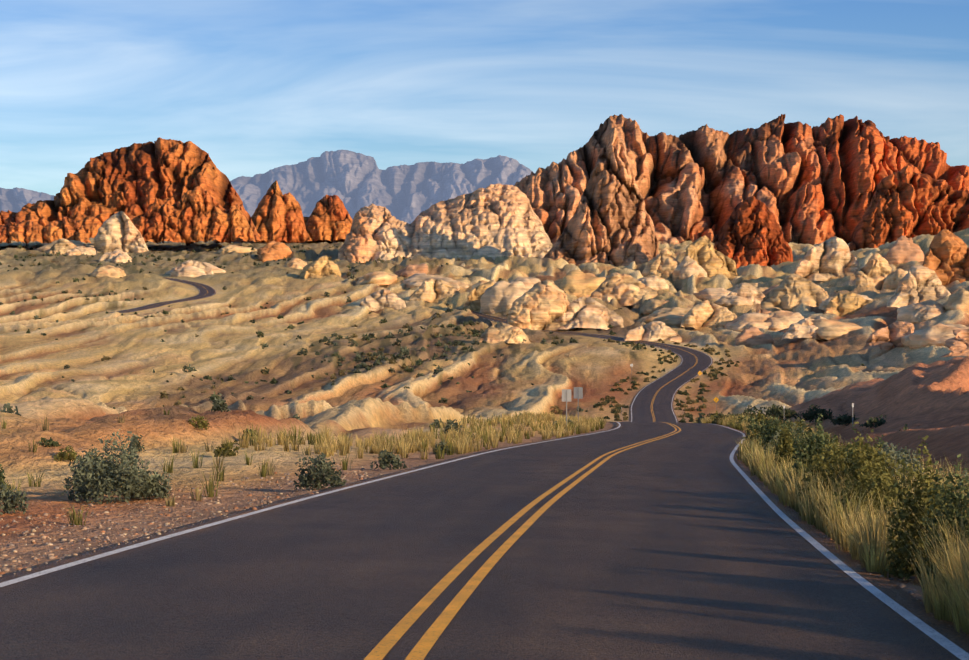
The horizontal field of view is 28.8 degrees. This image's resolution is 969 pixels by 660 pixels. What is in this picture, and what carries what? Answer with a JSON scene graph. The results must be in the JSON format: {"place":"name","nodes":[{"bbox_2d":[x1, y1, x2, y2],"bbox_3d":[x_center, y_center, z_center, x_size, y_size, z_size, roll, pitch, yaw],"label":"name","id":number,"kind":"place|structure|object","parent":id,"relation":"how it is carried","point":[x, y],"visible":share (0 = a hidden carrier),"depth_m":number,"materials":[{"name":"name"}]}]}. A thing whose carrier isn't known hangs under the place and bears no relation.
{"place":"outdoors","nodes":[
{"label":"outdoors","id":0,"kind":"place"},
{"bbox_2d":[109,274,215,312],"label":"road asphalt","id":1,"kind":"structure","parent":0,"point":[203,292],"depth_m":806.73,"materials":[{"name":"grey asphalt"}]},
{"bbox_2d":[0,150,534,223],"bbox_3d":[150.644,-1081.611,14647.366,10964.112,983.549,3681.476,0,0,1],"label":"mountain range","id":2,"kind":"structure","parent":0,"point":[354,182],"depth_m":15186.64,"materials":[{"name":"grey stone"}]},
{"bbox_2d":[0,309,968,659],"bbox_3d":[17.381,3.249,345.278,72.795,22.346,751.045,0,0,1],"label":"road asphalt","id":3,"kind":"structure","parent":0,"point":[686,543],"depth_m":16.18,"materials":[{"name":"grey asphalt"}]},
{"bbox_2d":[0,319,681,586],"bbox_3d":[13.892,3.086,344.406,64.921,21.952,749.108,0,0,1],"label":"road edge line","id":4,"kind":"object","parent":3,"relation":"on","point":[19,579],"visible":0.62,"depth_m":20.97,"materials":[{"name":"white paint"}]},
{"bbox_2d":[364,309,697,659],"bbox_3d":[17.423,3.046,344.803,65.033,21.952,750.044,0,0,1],"label":"road centre line","id":5,"kind":"object","parent":3,"relation":"on","point":[420,650],"visible":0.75,"depth_m":15.41,"materials":[{"name":"yellow paint"}]},
{"bbox_2d":[474,311,968,659],"bbox_3d":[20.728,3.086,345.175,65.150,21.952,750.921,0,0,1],"label":"road edge line","id":6,"kind":"object","parent":3,"relation":"on","point":[942,640],"visible":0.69,"depth_m":16.82,"materials":[{"name":"white paint"}]},
{"bbox_2d":[0,228,968,602],"bbox_3d":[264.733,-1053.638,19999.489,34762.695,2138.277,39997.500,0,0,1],"label":"terrain","id":7,"kind":"structure","parent":0,"point":[922,392],"depth_m":413.28,"materials":[{"name":"stone"}]},
{"bbox_2d":[0,216,90,243],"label":"red rock","id":8,"kind":"object","parent":7,"relation":"on","point":[66,227],"visible":0.96,"depth_m":1454.99,"materials":[{"name":"stone"}]},
{"bbox_2d":[47,238,76,254],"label":"outcrop rock","id":9,"kind":"object","parent":7,"relation":"on","point":[62,246],"visible":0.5,"depth_m":1341.21,"materials":[{"name":"beige stone"}]},
{"bbox_2d":[94,211,148,252],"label":"outcrop rock","id":10,"kind":"object","parent":7,"relation":"on","point":[119,231],"visible":0.81,"depth_m":1399.39,"materials":[{"name":"beige stone"}]},
{"bbox_2d":[0,137,260,245],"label":"rock formation","id":11,"kind":"object","parent":7,"relation":"on","point":[133,181],"visible":0.65,"depth_m":1592.15,"materials":[{"name":"stone"}]},
{"bbox_2d":[173,260,213,274],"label":"outcrop rock","id":12,"kind":"object","parent":7,"relation":"on","point":[207,270],"visible":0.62,"depth_m":946.50,"materials":[{"name":"beige stone"}]},
{"bbox_2d":[134,186,255,243],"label":"red rock","id":13,"kind":"object","parent":7,"relation":"on","point":[198,213],"visible":0.94,"depth_m":1456.23,"materials":[{"name":"stone"}]},
{"bbox_2d":[241,180,309,242],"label":"red rock pinnacles","id":14,"kind":"object","parent":7,"relation":"on","point":[277,215],"visible":0.81,"depth_m":1771.29,"materials":[{"name":"stone"}]},
{"bbox_2d":[213,216,344,242],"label":"red rock","id":15,"kind":"object","parent":7,"relation":"on","point":[283,241],"visible":0.06,"depth_m":1835.29,"materials":[{"name":"stone"}]},
{"bbox_2d":[304,256,336,278],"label":"outcrop rock","id":16,"kind":"object","parent":7,"relation":"on","point":[323,266],"visible":0.96,"depth_m":909.60,"materials":[{"name":"beige stone"}]},
{"bbox_2d":[306,195,352,242],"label":"red rock pinnacles","id":17,"kind":"object","parent":7,"relation":"on","point":[330,219],"visible":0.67,"depth_m":1823.99,"materials":[{"name":"stone"}]},
{"bbox_2d":[359,289,405,310],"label":"outcrop rock","id":18,"kind":"object","parent":7,"relation":"on","point":[379,300],"visible":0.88,"depth_m":725.53,"materials":[{"name":"beige stone"}]},
{"bbox_2d":[408,279,458,302],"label":"outcrop rock","id":19,"kind":"object","parent":7,"relation":"on","point":[430,290],"visible":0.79,"depth_m":772.24,"materials":[{"name":"beige stone"}]},
{"bbox_2d":[338,183,551,262],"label":"rock formation","id":20,"kind":"object","parent":7,"relation":"on","point":[493,221],"visible":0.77,"depth_m":1220.69,"materials":[{"name":"cream sandstone"}]},
{"bbox_2d":[0,244,907,430],"bbox_3d":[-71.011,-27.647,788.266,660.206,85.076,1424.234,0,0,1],"label":"scattered shrubs","id":21,"kind":"object","parent":7,"relation":"on","point":[474,332],"visible":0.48,"depth_m":491.68,"materials":[{"name":"green plant"}]},
{"bbox_2d":[0,463,949,625],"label":"gravel stones","id":22,"kind":"object","parent":7,"relation":"on","point":[49,556],"visible":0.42,"depth_m":23.47,"materials":[{"name":"brown gravel"}]},
{"bbox_2d":[464,282,493,310],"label":"outcrop rock","id":23,"kind":"object","parent":7,"relation":"on","point":[474,296],"visible":0.48,"depth_m":718.52,"materials":[{"name":"beige stone"}]},
{"bbox_2d":[0,338,968,593],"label":"shrubs","id":24,"kind":"object","parent":7,"relation":"on","point":[101,476],"visible":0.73,"depth_m":28.46,"materials":[{"name":"green plant"}]},
{"bbox_2d":[1,409,968,633],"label":"grass tufts","id":25,"kind":"object","parent":7,"relation":"on","point":[864,540],"visible":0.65,"depth_m":30.97,"materials":[{"name":"yellow plant"}]},
{"bbox_2d":[19,236,968,348],"bbox_3d":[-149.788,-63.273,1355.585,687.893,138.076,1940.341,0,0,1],"label":"boulders","id":26,"kind":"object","parent":7,"relation":"on","point":[498,296],"visible":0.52,"depth_m":699.60,"materials":[{"name":"stone"}]},
{"bbox_2d":[478,322,532,343],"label":"outcrop rock","id":27,"kind":"object","parent":7,"relation":"on","point":[500,332],"visible":0.83,"depth_m":492.33,"materials":[{"name":"beige stone"}]},
{"bbox_2d":[507,279,578,330],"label":"outcrop rock","id":28,"kind":"object","parent":7,"relation":"on","point":[542,305],"visible":0.73,"depth_m":585.23,"materials":[{"name":"beige stone"}]},
{"bbox_2d":[562,389,570,424],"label":"road sign back","id":29,"kind":"object","parent":7,"relation":"on","point":[566,395],"visible":0.98,"depth_m":117.24,"materials":[{"name":"metal"}]},
{"bbox_2d":[574,387,582,421],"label":"road sign back","id":30,"kind":"object","parent":7,"relation":"on","point":[578,393],"visible":0.92,"depth_m":124.47,"materials":[{"name":"metal"}]},
{"bbox_2d":[549,296,623,330],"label":"outcrop rock","id":31,"kind":"object","parent":7,"relation":"on","point":[585,312],"visible":0.77,"depth_m":585.68,"materials":[{"name":"beige stone"}]},
{"bbox_2d":[544,128,658,266],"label":"rock formation","id":32,"kind":"object","parent":7,"relation":"on","point":[610,221],"visible":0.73,"depth_m":1090.81,"materials":[{"name":"red stone"}]},
{"bbox_2d":[591,272,657,305],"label":"outcrop rock","id":33,"kind":"object","parent":7,"relation":"on","point":[625,289],"visible":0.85,"depth_m":709.92,"materials":[{"name":"beige stone"}]},
{"bbox_2d":[624,321,681,341],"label":"outcrop rock","id":34,"kind":"object","parent":7,"relation":"on","point":[654,331],"visible":0.92,"depth_m":520.55,"materials":[{"name":"beige stone"}]},
{"bbox_2d":[648,247,679,278],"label":"outcrop rock","id":35,"kind":"object","parent":7,"relation":"on","point":[669,261],"visible":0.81,"depth_m":885.17,"materials":[{"name":"beige stone"}]},
{"bbox_2d":[680,300,736,328],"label":"outcrop rock","id":36,"kind":"object","parent":7,"relation":"on","point":[706,313],"visible":0.85,"depth_m":573.46,"materials":[{"name":"beige stone"}]},
{"bbox_2d":[682,235,737,279],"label":"outcrop rock","id":37,"kind":"object","parent":7,"relation":"on","point":[707,256],"visible":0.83,"depth_m":884.06,"materials":[{"name":"beige stone"}]},
{"bbox_2d":[514,114,968,244],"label":"mountain rock","id":38,"kind":"object","parent":7,"relation":"on","point":[805,183],"visible":0.46,"depth_m":1777.55,"materials":[{"name":"red stone"}]},
{"bbox_2d":[728,283,764,303],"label":"outcrop rock","id":39,"kind":"object","parent":7,"relation":"on","point":[750,293],"visible":0.65,"depth_m":687.01,"materials":[{"name":"beige stone"}]},
{"bbox_2d":[714,196,792,268],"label":"rock formation","id":40,"kind":"object","parent":7,"relation":"on","point":[750,231],"visible":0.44,"depth_m":990.95,"materials":[{"name":"stone"}]},
{"bbox_2d":[757,309,770,313],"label":"outcrop rock","id":41,"kind":"object","parent":7,"relation":"on","point":[762,311],"visible":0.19,"depth_m":593.71,"materials":[{"name":"beige stone"}]},
{"bbox_2d":[760,274,828,310],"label":"outcrop rock","id":42,"kind":"object","parent":7,"relation":"on","point":[791,291],"visible":0.79,"depth_m":625.55,"materials":[{"name":"beige stone"}]},
{"bbox_2d":[781,316,825,339],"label":"outcrop rock","id":43,"kind":"object","parent":7,"relation":"on","point":[804,328],"visible":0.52,"depth_m":473.07,"materials":[{"name":"beige stone"}]},
{"bbox_2d":[794,237,859,280],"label":"outcrop rock","id":44,"kind":"object","parent":7,"relation":"on","point":[827,259],"visible":0.88,"depth_m":804.78,"materials":[{"name":"beige stone"}]},
{"bbox_2d":[823,292,872,316],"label":"outcrop rock","id":45,"kind":"object","parent":7,"relation":"on","point":[844,304],"visible":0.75,"depth_m":582.95,"materials":[{"name":"beige stone"}]},
{"bbox_2d":[854,253,891,289],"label":"outcrop rock","id":46,"kind":"object","parent":7,"relation":"on","point":[875,270],"visible":0.79,"depth_m":687.91,"materials":[{"name":"beige stone"}]},
{"bbox_2d":[862,321,913,349],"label":"outcrop rock","id":47,"kind":"object","parent":7,"relation":"on","point":[889,337],"visible":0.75,"depth_m":402.48,"materials":[{"name":"beige stone"}]},
{"bbox_2d":[849,165,968,250],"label":"rock formation","id":48,"kind":"object","parent":7,"relation":"on","point":[907,201],"visible":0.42,"depth_m":984.10,"materials":[{"name":"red stone"}]},
{"bbox_2d":[887,265,949,307],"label":"outcrop rock","id":49,"kind":"object","parent":7,"relation":"on","point":[918,283],"visible":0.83,"depth_m":518.25,"materials":[{"name":"beige stone"}]},
{"bbox_2d":[922,229,968,285],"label":"outcrop rock","id":50,"kind":"object","parent":7,"relation":"on","point":[946,258],"visible":0.71,"depth_m":613.57,"materials":[{"name":"orange stone"}]},
{"bbox_2d":[940,329,968,356],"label":"outcrop rock","id":51,"kind":"object","parent":7,"relation":"on","point":[958,345],"visible":1,"depth_m":140.39,"materials":[{"name":"beige stone"}]},
{"bbox_2d":[0,0,968,195],"label":"sky","id":52,"kind":"structure","parent":0,"point":[258,86],"materials":[{"name":"blue"}]}
]}

